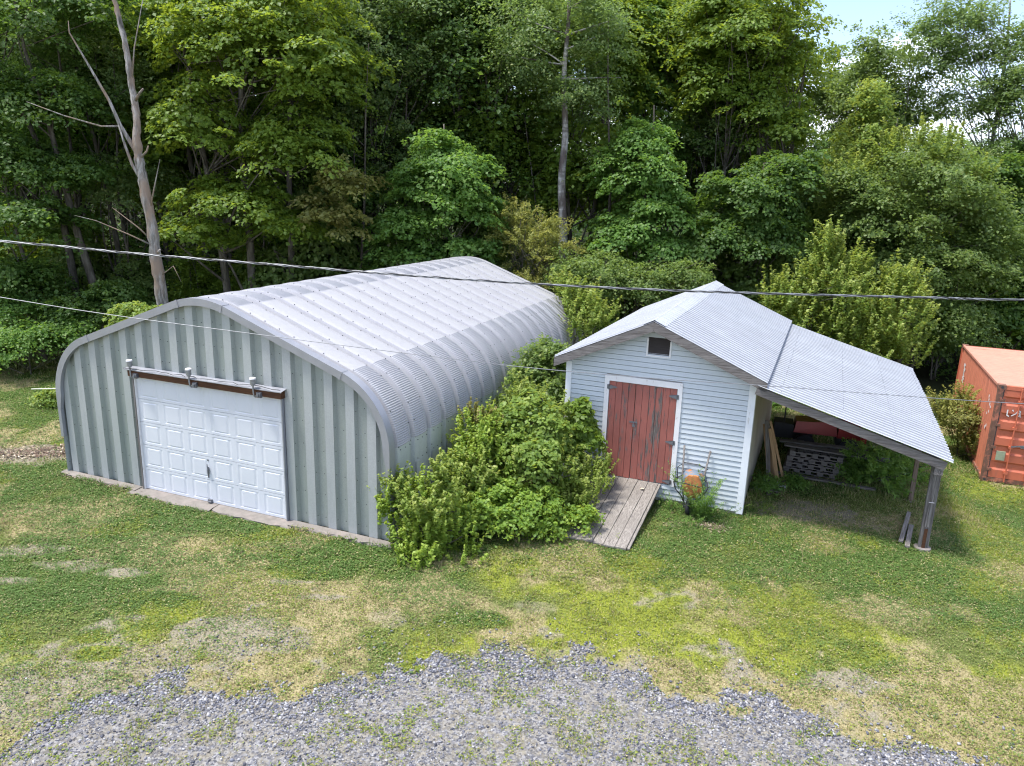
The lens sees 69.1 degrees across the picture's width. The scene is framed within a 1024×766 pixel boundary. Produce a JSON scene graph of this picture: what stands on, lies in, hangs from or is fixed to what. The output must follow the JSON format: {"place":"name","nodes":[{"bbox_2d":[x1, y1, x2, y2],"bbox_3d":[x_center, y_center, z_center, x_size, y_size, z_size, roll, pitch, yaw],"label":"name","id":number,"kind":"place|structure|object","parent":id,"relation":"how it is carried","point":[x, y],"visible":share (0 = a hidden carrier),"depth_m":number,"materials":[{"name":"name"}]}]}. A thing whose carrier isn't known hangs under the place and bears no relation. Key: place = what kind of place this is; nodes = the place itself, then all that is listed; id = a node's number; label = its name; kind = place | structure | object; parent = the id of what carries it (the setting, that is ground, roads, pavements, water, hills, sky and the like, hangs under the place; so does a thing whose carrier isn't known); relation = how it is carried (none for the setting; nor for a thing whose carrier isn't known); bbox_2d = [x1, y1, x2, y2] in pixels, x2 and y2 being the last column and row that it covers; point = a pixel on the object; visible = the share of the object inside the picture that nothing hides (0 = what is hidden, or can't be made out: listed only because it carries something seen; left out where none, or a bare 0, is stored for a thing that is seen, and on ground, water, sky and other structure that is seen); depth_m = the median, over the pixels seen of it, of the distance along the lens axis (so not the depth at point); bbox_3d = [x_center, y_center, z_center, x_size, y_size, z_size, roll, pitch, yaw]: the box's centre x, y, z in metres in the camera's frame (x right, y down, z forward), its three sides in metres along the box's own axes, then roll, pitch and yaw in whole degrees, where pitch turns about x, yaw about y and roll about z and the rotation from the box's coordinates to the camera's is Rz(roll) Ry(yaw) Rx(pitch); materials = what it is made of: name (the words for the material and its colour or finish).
{"place":"outdoors","nodes":[
{"label":"outdoors","id":0,"kind":"place"},
{"bbox_2d":[0,605,1021,765],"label":"gravel","id":1,"kind":"structure","parent":0,"point":[799,716],"depth_m":9.75,"materials":[{"name":"grey gravel"}]},
{"bbox_2d":[0,187,1023,765],"bbox_3d":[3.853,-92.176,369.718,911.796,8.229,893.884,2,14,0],"label":"ground","id":2,"kind":"structure","parent":0,"point":[520,757],"depth_m":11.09,"materials":[{"name":"green plant"}]},
{"bbox_2d":[0,441,65,462],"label":"leaf litter","id":3,"kind":"object","parent":2,"relation":"on","point":[41,450],"visible":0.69,"depth_m":18.48,"materials":[{"name":"plant"}]},
{"bbox_2d":[24,387,57,409],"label":"shrub","id":4,"kind":"object","parent":2,"relation":"on","point":[48,397],"visible":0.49,"depth_m":22.12,"materials":[{"name":"green plant"}]},
{"bbox_2d":[0,200,95,329],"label":"understorey bush","id":5,"kind":"object","parent":2,"relation":"on","point":[6,252],"visible":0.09,"depth_m":29.79,"materials":[{"name":"green plant"}]},
{"bbox_2d":[0,293,107,373],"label":"shrub","id":6,"kind":"object","parent":2,"relation":"on","point":[27,337],"visible":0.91,"depth_m":25.37,"materials":[{"name":"green plant"}]},
{"bbox_2d":[0,119,125,361],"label":"tree","id":7,"kind":"object","parent":2,"relation":"on","point":[36,220],"visible":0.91,"depth_m":26.08,"materials":[{"name":"green plant"}]},
{"bbox_2d":[14,2,112,322],"bbox_3d":[-17.612,-8.418,29.166,4.823,14.695,4.672,13,19,26],"label":"sapling","id":8,"kind":"object","parent":2,"relation":"on","point":[68,139],"visible":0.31,"depth_m":28.53,"materials":[{"name":"green plant"}]},
{"bbox_2d":[0,0,137,221],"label":"woodland tree","id":9,"kind":"object","parent":2,"relation":"on","point":[75,147],"visible":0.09,"depth_m":30.61,"materials":[{"name":"green plant"}]},
{"bbox_2d":[0,261,156,336],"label":"shrub","id":10,"kind":"object","parent":2,"relation":"on","point":[101,296],"visible":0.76,"depth_m":26.44,"materials":[{"name":"green plant"}]},
{"bbox_2d":[29,206,127,318],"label":"understorey bush","id":11,"kind":"object","parent":2,"relation":"on","point":[106,274],"visible":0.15,"depth_m":29.98,"materials":[{"name":"green plant"}]},
{"bbox_2d":[25,194,135,269],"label":"understorey bush","id":12,"kind":"object","parent":2,"relation":"on","point":[99,256],"visible":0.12,"depth_m":33.17,"materials":[{"name":"green plant"}]},
{"bbox_2d":[0,0,178,336],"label":"tree","id":13,"kind":"object","parent":2,"relation":"on","point":[14,99],"visible":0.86,"depth_m":25.83,"materials":[{"name":"green plant"}]},
{"bbox_2d":[0,0,197,281],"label":"tree","id":14,"kind":"object","parent":2,"relation":"on","point":[105,194],"visible":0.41,"depth_m":28.42,"materials":[{"name":"green plant"}]},
{"bbox_2d":[28,0,180,304],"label":"dead tree","id":15,"kind":"object","parent":2,"relation":"on","point":[153,239],"visible":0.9,"depth_m":23.94,"materials":[{"name":"grey plant"}]},
{"bbox_2d":[69,39,160,277],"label":"sapling","id":16,"kind":"object","parent":2,"relation":"on","point":[111,47],"visible":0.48,"depth_m":28.33,"materials":[{"name":"green plant"}]},
{"bbox_2d":[101,300,163,327],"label":"shrub","id":17,"kind":"object","parent":2,"relation":"on","point":[128,309],"visible":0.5,"depth_m":22.88,"materials":[{"name":"green plant"}]},
{"bbox_2d":[94,247,176,328],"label":"understorey bush","id":18,"kind":"object","parent":2,"relation":"on","point":[142,280],"visible":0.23,"depth_m":29.69,"materials":[{"name":"green plant"}]},
{"bbox_2d":[97,214,191,299],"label":"understorey bush","id":19,"kind":"object","parent":2,"relation":"on","point":[138,234],"visible":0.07,"depth_m":32.55,"materials":[{"name":"green plant"}]},
{"bbox_2d":[74,1,235,298],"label":"woodland tree","id":20,"kind":"object","parent":2,"relation":"on","point":[180,164],"visible":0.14,"depth_m":30.64,"materials":[{"name":"green plant"}]},
{"bbox_2d":[152,246,239,301],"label":"understorey bush","id":21,"kind":"object","parent":2,"relation":"on","point":[182,290],"visible":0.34,"depth_m":29.73,"materials":[{"name":"green plant"}]},
{"bbox_2d":[165,191,244,297],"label":"understorey bush","id":22,"kind":"object","parent":2,"relation":"on","point":[213,250],"visible":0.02,"depth_m":32.49,"materials":[{"name":"green plant"}]},
{"bbox_2d":[102,0,308,293],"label":"woodland tree","id":23,"kind":"object","parent":2,"relation":"on","point":[151,150],"visible":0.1,"depth_m":29.48,"materials":[{"name":"green plant"}]},
{"bbox_2d":[204,226,285,295],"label":"understorey bush","id":24,"kind":"object","parent":2,"relation":"on","point":[243,250],"visible":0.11,"depth_m":30.27,"materials":[{"name":"green plant"}]},
{"bbox_2d":[110,0,394,292],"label":"maple tree","id":25,"kind":"object","parent":2,"relation":"on","point":[233,30],"visible":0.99,"depth_m":25.70,"materials":[{"name":"green plant"}]},
{"bbox_2d":[229,163,369,289],"bbox_3d":[-7.775,-4.872,29.938,6.709,7.722,4.605,-9,18,-36],"label":"understorey bush","id":26,"kind":"object","parent":2,"relation":"on","point":[308,254],"visible":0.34,"depth_m":28.73,"materials":[{"name":"green plant"}]},
{"bbox_2d":[224,0,411,253],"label":"woodland tree","id":27,"kind":"object","parent":2,"relation":"on","point":[368,208],"visible":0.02,"depth_m":30.89,"materials":[{"name":"green plant"}]},
{"bbox_2d":[55,256,582,549],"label":"metal garage","id":28,"kind":"structure","parent":2,"relation":"on","point":[284,432],"depth_m":15.51,"materials":[{"name":"metal"}]},
{"bbox_2d":[136,378,285,518],"bbox_3d":[-6.293,1.306,15.480,3.790,2.573,0.105,7,15,21],"label":"overhead door","id":29,"kind":"structure","parent":28,"relation":"in","point":[222,447],"depth_m":15.46,"materials":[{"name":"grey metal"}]},
{"bbox_2d":[295,155,399,273],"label":"understorey bush","id":30,"kind":"object","parent":2,"relation":"on","point":[358,253],"visible":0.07,"depth_m":31.46,"materials":[{"name":"green plant"}]},
{"bbox_2d":[282,0,438,266],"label":"woodland tree","id":31,"kind":"object","parent":2,"relation":"on","point":[401,90],"visible":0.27,"depth_m":30.43,"materials":[{"name":"green plant"}]},
{"bbox_2d":[320,43,407,267],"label":"sapling","id":32,"kind":"object","parent":2,"relation":"on","point":[366,84],"visible":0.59,"depth_m":28.42,"materials":[{"name":"green wood"}]},
{"bbox_2d":[307,0,492,262],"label":"tree","id":33,"kind":"object","parent":2,"relation":"on","point":[429,5],"visible":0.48,"depth_m":29.85,"materials":[{"name":"green plant"}]},
{"bbox_2d":[366,0,474,240],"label":"woodland tree","id":34,"kind":"object","parent":2,"relation":"on","point":[419,105],"visible":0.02,"depth_m":35.71,"materials":[{"name":"green plant"}]},
{"bbox_2d":[2,103,839,261],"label":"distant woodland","id":35,"kind":"object","parent":2,"relation":"on","point":[578,235],"depth_m":66.28,"materials":[{"name":"green plant"}]},
{"bbox_2d":[367,453,488,573],"bbox_3d":[-1.609,2.451,13.898,2.414,2.181,1.712,2,14,0],"label":"shrub","id":36,"kind":"object","parent":2,"relation":"on","point":[431,506],"visible":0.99,"depth_m":13.79,"materials":[{"name":"green plant"}]},
{"bbox_2d":[362,124,511,269],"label":"maple tree","id":37,"kind":"object","parent":2,"relation":"on","point":[442,168],"visible":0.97,"depth_m":27.11,"materials":[{"name":"green plant"}]},
{"bbox_2d":[360,0,567,236],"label":"woodland tree","id":38,"kind":"object","parent":2,"relation":"on","point":[448,94],"visible":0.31,"depth_m":30.14,"materials":[{"name":"green plant"}]},
{"bbox_2d":[439,446,499,492],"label":"shrub","id":39,"kind":"object","parent":2,"relation":"on","point":[474,476],"visible":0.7,"depth_m":14.95,"materials":[{"name":"green plant"}]},
{"bbox_2d":[401,2,540,236],"bbox_3d":[-1.963,-12.670,36.389,9.083,20.003,10.060,-4,15,-20],"label":"woodland tree","id":40,"kind":"object","parent":2,"relation":"on","point":[476,79],"visible":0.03,"depth_m":34.26,"materials":[{"name":"green plant"}]},
{"bbox_2d":[442,396,513,473],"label":"shrub","id":41,"kind":"object","parent":2,"relation":"on","point":[476,437],"visible":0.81,"depth_m":15.40,"materials":[{"name":"green plant"}]},
{"bbox_2d":[430,193,561,293],"bbox_3d":[-1.331,-4.381,30.472,6.946,6.881,4.768,-3,15,-20],"label":"understorey bush","id":42,"kind":"object","parent":2,"relation":"on","point":[482,234],"visible":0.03,"depth_m":29.55,"materials":[{"name":"green plant"}]},
{"bbox_2d":[463,27,537,197],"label":"sapling","id":43,"kind":"object","parent":2,"relation":"on","point":[511,130],"visible":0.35,"depth_m":31.01,"materials":[{"name":"green wood"}]},
{"bbox_2d":[416,0,600,257],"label":"woodland tree","id":44,"kind":"object","parent":2,"relation":"on","point":[518,141],"visible":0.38,"depth_m":31.47,"materials":[{"name":"green plant"}]},
{"bbox_2d":[496,101,557,223],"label":"sapling","id":45,"kind":"object","parent":2,"relation":"on","point":[532,180],"visible":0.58,"depth_m":31.71,"materials":[{"name":"green plant"}]},
{"bbox_2d":[488,332,569,412],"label":"shrub","id":46,"kind":"object","parent":2,"relation":"on","point":[543,352],"visible":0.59,"depth_m":18.02,"materials":[{"name":"green plant"}]},
{"bbox_2d":[453,465,605,549],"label":"shrub","id":47,"kind":"object","parent":2,"relation":"on","point":[501,504],"visible":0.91,"depth_m":14.62,"materials":[{"name":"green plant"}]},
{"bbox_2d":[490,387,574,495],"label":"shrub","id":48,"kind":"object","parent":2,"relation":"on","point":[536,446],"visible":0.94,"depth_m":15.50,"materials":[{"name":"green plant"}]},
{"bbox_2d":[481,193,586,295],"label":"willow shrub","id":49,"kind":"object","parent":2,"relation":"on","point":[542,237],"visible":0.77,"depth_m":27.68,"materials":[{"name":"green plant"}]},
{"bbox_2d":[484,368,588,489],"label":"bramble","id":50,"kind":"object","parent":2,"relation":"on","point":[572,471],"visible":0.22,"depth_m":15.95,"materials":[{"name":"green plant"}]},
{"bbox_2d":[461,0,648,296],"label":"birch tree","id":51,"kind":"object","parent":2,"relation":"on","point":[564,91],"visible":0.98,"depth_m":28.38,"materials":[{"name":"green plant"}]},
{"bbox_2d":[548,445,618,509],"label":"shrub","id":52,"kind":"object","parent":2,"relation":"on","point":[596,469],"visible":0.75,"depth_m":15.77,"materials":[{"name":"green plant"}]},
{"bbox_2d":[561,396,607,485],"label":"shrub","id":53,"kind":"object","parent":2,"relation":"on","point":[587,433],"visible":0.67,"depth_m":16.34,"materials":[{"name":"green plant"}]},
{"bbox_2d":[549,265,621,343],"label":"shrub","id":54,"kind":"object","parent":2,"relation":"on","point":[584,309],"visible":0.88,"depth_m":23.86,"materials":[{"name":"green plant"}]},
{"bbox_2d":[512,0,680,337],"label":"woodland tree","id":55,"kind":"object","parent":2,"relation":"on","point":[548,185],"visible":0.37,"depth_m":31.43,"materials":[{"name":"green plant"}]},
{"bbox_2d":[551,219,642,338],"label":"understorey bush","id":56,"kind":"object","parent":2,"relation":"on","point":[611,250],"visible":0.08,"depth_m":29.77,"materials":[{"name":"green plant"}]},
{"bbox_2d":[551,474,660,549],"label":"ramp","id":57,"kind":"structure","parent":2,"relation":"on","point":[625,505],"depth_m":15.63,"materials":[{"name":"grey wood"}]},
{"bbox_2d":[555,7,658,218],"bbox_3d":[3.602,-7.545,30.130,3.638,13.817,4.640,6,15,17],"label":"sapling","id":58,"kind":"object","parent":2,"relation":"on","point":[620,98],"visible":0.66,"depth_m":28.91,"materials":[{"name":"green wood"}]},
{"bbox_2d":[534,246,715,339],"bbox_3d":[4.211,-2.443,27.128,6.961,4.992,4.669,2,14,0],"label":"shrub","id":59,"kind":"object","parent":2,"relation":"on","point":[676,274],"visible":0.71,"depth_m":26.21,"materials":[{"name":"green plant"}]},
{"bbox_2d":[570,0,705,255],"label":"woodland tree","id":60,"kind":"object","parent":2,"relation":"on","point":[653,100],"visible":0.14,"depth_m":32.46,"materials":[{"name":"green plant"}]},
{"bbox_2d":[581,105,706,309],"bbox_3d":[5.128,-5.662,29.486,5.083,10.102,5.366,2,14,0],"label":"maple tree","id":61,"kind":"object","parent":2,"relation":"on","point":[639,235],"visible":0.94,"depth_m":28.01,"materials":[{"name":"green plant"}]},
{"bbox_2d":[587,0,751,264],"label":"tree","id":62,"kind":"object","parent":2,"relation":"on","point":[668,21],"visible":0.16,"depth_m":31.31,"materials":[{"name":"green plant"}]},
{"bbox_2d":[657,461,726,519],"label":"weed","id":63,"kind":"object","parent":2,"relation":"on","point":[699,504],"visible":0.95,"depth_m":15.77,"materials":[{"name":"green plant"}]},
{"bbox_2d":[673,445,710,513],"bbox_3d":[3.877,2.130,16.062,0.755,1.420,0.589,8,16,22],"label":"wheelbarrow","id":64,"kind":"object","parent":2,"relation":"on","point":[688,474],"visible":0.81,"depth_m":16.04,"materials":[{"name":"orange metal"}]},
{"bbox_2d":[614,0,786,268],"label":"woodland tree","id":65,"kind":"object","parent":2,"relation":"on","point":[708,164],"visible":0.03,"depth_m":35.06,"materials":[{"name":"green plant"}]},
{"bbox_2d":[659,243,760,300],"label":"understorey bush","id":66,"kind":"object","parent":2,"relation":"on","point":[723,263],"visible":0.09,"depth_m":29.97,"materials":[{"name":"green plant"}]},
{"bbox_2d":[667,36,789,256],"bbox_3d":[9.553,-8.338,33.624,5.890,13.708,6.215,9,16,26],"label":"woodland tree","id":67,"kind":"object","parent":2,"relation":"on","point":[707,119],"visible":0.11,"depth_m":32.14,"materials":[{"name":"green plant"}]},
{"bbox_2d":[671,149,833,287],"bbox_3d":[9.026,-4.701,29.158,5.923,8.639,5.346,2,14,0],"label":"tree","id":68,"kind":"object","parent":2,"relation":"on","point":[749,233],"visible":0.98,"depth_m":27.55,"materials":[{"name":"green plant"}]},
{"bbox_2d":[659,0,847,258],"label":"tree","id":69,"kind":"object","parent":2,"relation":"on","point":[770,46],"visible":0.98,"depth_m":29.61,"materials":[{"name":"green plant"}]},
{"bbox_2d":[554,280,953,514],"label":"shed","id":70,"kind":"structure","parent":2,"relation":"on","point":[648,425],"depth_m":16.39,"materials":[{"name":"white wood"}]},
{"bbox_2d":[605,381,636,477],"bbox_3d":[2.446,1.063,16.770,0.735,2.217,0.106,8,16,22],"label":"plank door","id":71,"kind":"structure","parent":70,"relation":"in","point":[620,424],"depth_m":16.76,"materials":[{"name":"red paint"}]},
{"bbox_2d":[630,384,678,484],"bbox_3d":[3.146,1.154,16.494,0.955,2.213,0.090,8,16,22],"label":"plank door","id":72,"kind":"structure","parent":70,"relation":"in","point":[655,407],"depth_m":16.49,"materials":[{"name":"red paint"}]},
{"bbox_2d":[682,0,832,264],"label":"woodland tree","id":73,"kind":"object","parent":2,"relation":"on","point":[808,93],"visible":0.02,"depth_m":36.27,"materials":[{"name":"green plant"}]},
{"bbox_2d":[708,176,831,329],"bbox_3d":[10.443,-4.306,30.082,4.650,7.823,6.775,16,20,43],"label":"understorey bush","id":74,"kind":"object","parent":2,"relation":"on","point":[741,282],"visible":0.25,"depth_m":28.73,"materials":[{"name":"green plant"}]},
{"bbox_2d":[750,469,814,498],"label":"weed","id":75,"kind":"object","parent":2,"relation":"on","point":[794,480],"visible":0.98,"depth_m":17.26,"materials":[{"name":"green plant"}]},
{"bbox_2d":[740,138,839,278],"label":"woodland tree","id":76,"kind":"object","parent":2,"relation":"on","point":[806,204],"visible":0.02,"depth_m":31.80,"materials":[{"name":"green plant"}]},
{"bbox_2d":[783,455,835,479],"bbox_3d":[7.615,2.134,18.992,1.233,0.146,1.004,8,16,23],"label":"pallet","id":77,"kind":"object","parent":2,"relation":"on","point":[801,471],"visible":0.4,"depth_m":18.60,"materials":[{"name":"grey wood"}]},
{"bbox_2d":[786,449,838,473],"bbox_3d":[7.647,1.996,18.945,1.233,0.146,1.004,7,15,21],"label":"pallet","id":78,"kind":"object","parent":77,"relation":"on","point":[802,465],"visible":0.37,"depth_m":18.56,"materials":[{"name":"grey wood"}]},
{"bbox_2d":[787,447,840,468],"bbox_3d":[7.679,1.859,18.897,1.232,0.146,1.003,8,16,23],"label":"pallet","id":79,"kind":"object","parent":78,"relation":"on","point":[804,460],"visible":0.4,"depth_m":18.53,"materials":[{"name":"grey wood"}]},
{"bbox_2d":[790,439,843,463],"bbox_3d":[7.711,1.721,18.850,1.234,0.146,1.004,7,15,21],"label":"pallet","id":80,"kind":"object","parent":79,"relation":"on","point":[823,456],"visible":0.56,"depth_m":18.50,"materials":[{"name":"grey wood"}]},
{"bbox_2d":[773,407,866,457],"bbox_3d":[8.396,1.148,20.335,2.328,1.469,1.019,6,15,16],"label":"red machine","id":81,"kind":"object","parent":2,"relation":"on","point":[803,428],"visible":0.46,"depth_m":20.16,"materials":[{"name":"paint"}]},
{"bbox_2d":[794,41,860,209],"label":"tree","id":82,"kind":"object","parent":2,"relation":"on","point":[818,102],"visible":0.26,"depth_m":36.84,"materials":[{"name":"green plant"}]},
{"bbox_2d":[755,214,902,350],"bbox_3d":[10.868,-2.574,26.063,5.023,6.568,4.080,2,14,0],"label":"shrub","id":83,"kind":"object","parent":2,"relation":"on","point":[847,278],"visible":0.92,"depth_m":25.32,"materials":[{"name":"green plant"}]},
{"bbox_2d":[818,75,913,349],"bbox_3d":[14.009,-6.480,31.142,4.340,11.963,4.407,2,14,0],"label":"tree","id":84,"kind":"object","parent":2,"relation":"on","point":[872,102],"visible":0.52,"depth_m":29.75,"materials":[{"name":"green plant"}]},
{"bbox_2d":[789,199,945,357],"bbox_3d":[14.837,-4.071,31.041,5.494,7.607,5.836,-8,17,-33],"label":"understorey bush","id":85,"kind":"object","parent":2,"relation":"on","point":[882,243],"visible":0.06,"depth_m":29.62,"materials":[{"name":"green plant"}]},
{"bbox_2d":[823,248,940,368],"bbox_3d":[12.507,-1.738,25.352,3.569,5.627,3.141,2,14,0],"label":"shrub","id":86,"kind":"object","parent":2,"relation":"on","point":[905,280],"visible":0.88,"depth_m":24.70,"materials":[{"name":"green plant"}]},
{"bbox_2d":[825,437,944,499],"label":"fern","id":87,"kind":"object","parent":2,"relation":"on","point":[861,469],"visible":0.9,"depth_m":17.98,"materials":[{"name":"green plant"}]},
{"bbox_2d":[809,7,961,185],"bbox_3d":[16.981,-9.363,35.560,6.032,15.268,6.547,2,14,0],"label":"tree","id":88,"kind":"object","parent":2,"relation":"on","point":[872,61],"visible":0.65,"depth_m":33.68,"materials":[{"name":"green plant"}]},
{"bbox_2d":[793,113,1023,367],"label":"tree","id":89,"kind":"object","parent":2,"relation":"on","point":[952,181],"visible":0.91,"depth_m":27.34,"materials":[{"name":"green plant"}]},
{"bbox_2d":[913,468,941,551],"bbox_3d":[8.231,2.525,14.686,0.328,1.813,0.328,8,16,22],"label":"post","id":90,"kind":"object","parent":2,"relation":"on","point":[929,511],"visible":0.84,"depth_m":14.63,"materials":[{"name":"grey wood"}]},
{"bbox_2d":[925,379,983,456],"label":"shrub","id":91,"kind":"object","parent":2,"relation":"on","point":[961,421],"visible":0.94,"depth_m":20.83,"materials":[{"name":"green plant"}]},
{"bbox_2d":[908,264,1000,379],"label":"understorey bush","id":92,"kind":"object","parent":2,"relation":"on","point":[937,351],"visible":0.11,"depth_m":29.31,"materials":[{"name":"green plant"}]},
{"bbox_2d":[895,0,1023,160],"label":"tree","id":93,"kind":"object","parent":2,"relation":"on","point":[939,42],"visible":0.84,"depth_m":32.71,"materials":[{"name":"green plant"}]},
{"bbox_2d":[927,215,1023,373],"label":"understorey bush","id":94,"kind":"object","parent":2,"relation":"on","point":[1019,332],"visible":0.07,"depth_m":29.21,"materials":[{"name":"green plant"}]},
{"bbox_2d":[953,344,1023,485],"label":"shipping container","id":95,"kind":"object","parent":2,"relation":"on","point":[995,375],"visible":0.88,"depth_m":19.39,"materials":[{"name":"orange metal"}]},
{"bbox_2d":[986,389,1023,481],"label":"cargo door","id":96,"kind":"structure","parent":95,"relation":"in","point":[1006,461],"depth_m":19.03,"materials":[{"name":"orange metal"}]},
{"bbox_2d":[953,13,1023,344],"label":"tree","id":97,"kind":"object","parent":2,"relation":"on","point":[1015,72],"visible":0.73,"depth_m":32.02,"materials":[{"name":"green plant"}]},
{"bbox_2d":[958,151,1023,348],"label":"tree","id":98,"kind":"object","parent":2,"relation":"on","point":[1017,180],"visible":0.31,"depth_m":28.69,"materials":[{"name":"green plant"}]},
{"bbox_2d":[0,240,1023,300],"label":"cable","id":99,"kind":"object","parent":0,"point":[563,285],"visible":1,"depth_m":10.47,"materials":[{"name":"black metal"}]},
{"bbox_2d":[0,297,1023,403],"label":"cable","id":100,"kind":"object","parent":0,"point":[510,365],"visible":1,"depth_m":9.75,"materials":[{"name":"grey metal"}]},
{"bbox_2d":[255,0,1023,175],"label":"sky","id":101,"kind":"structure","parent":0,"point":[850,12],"materials":[{"name":"white"}]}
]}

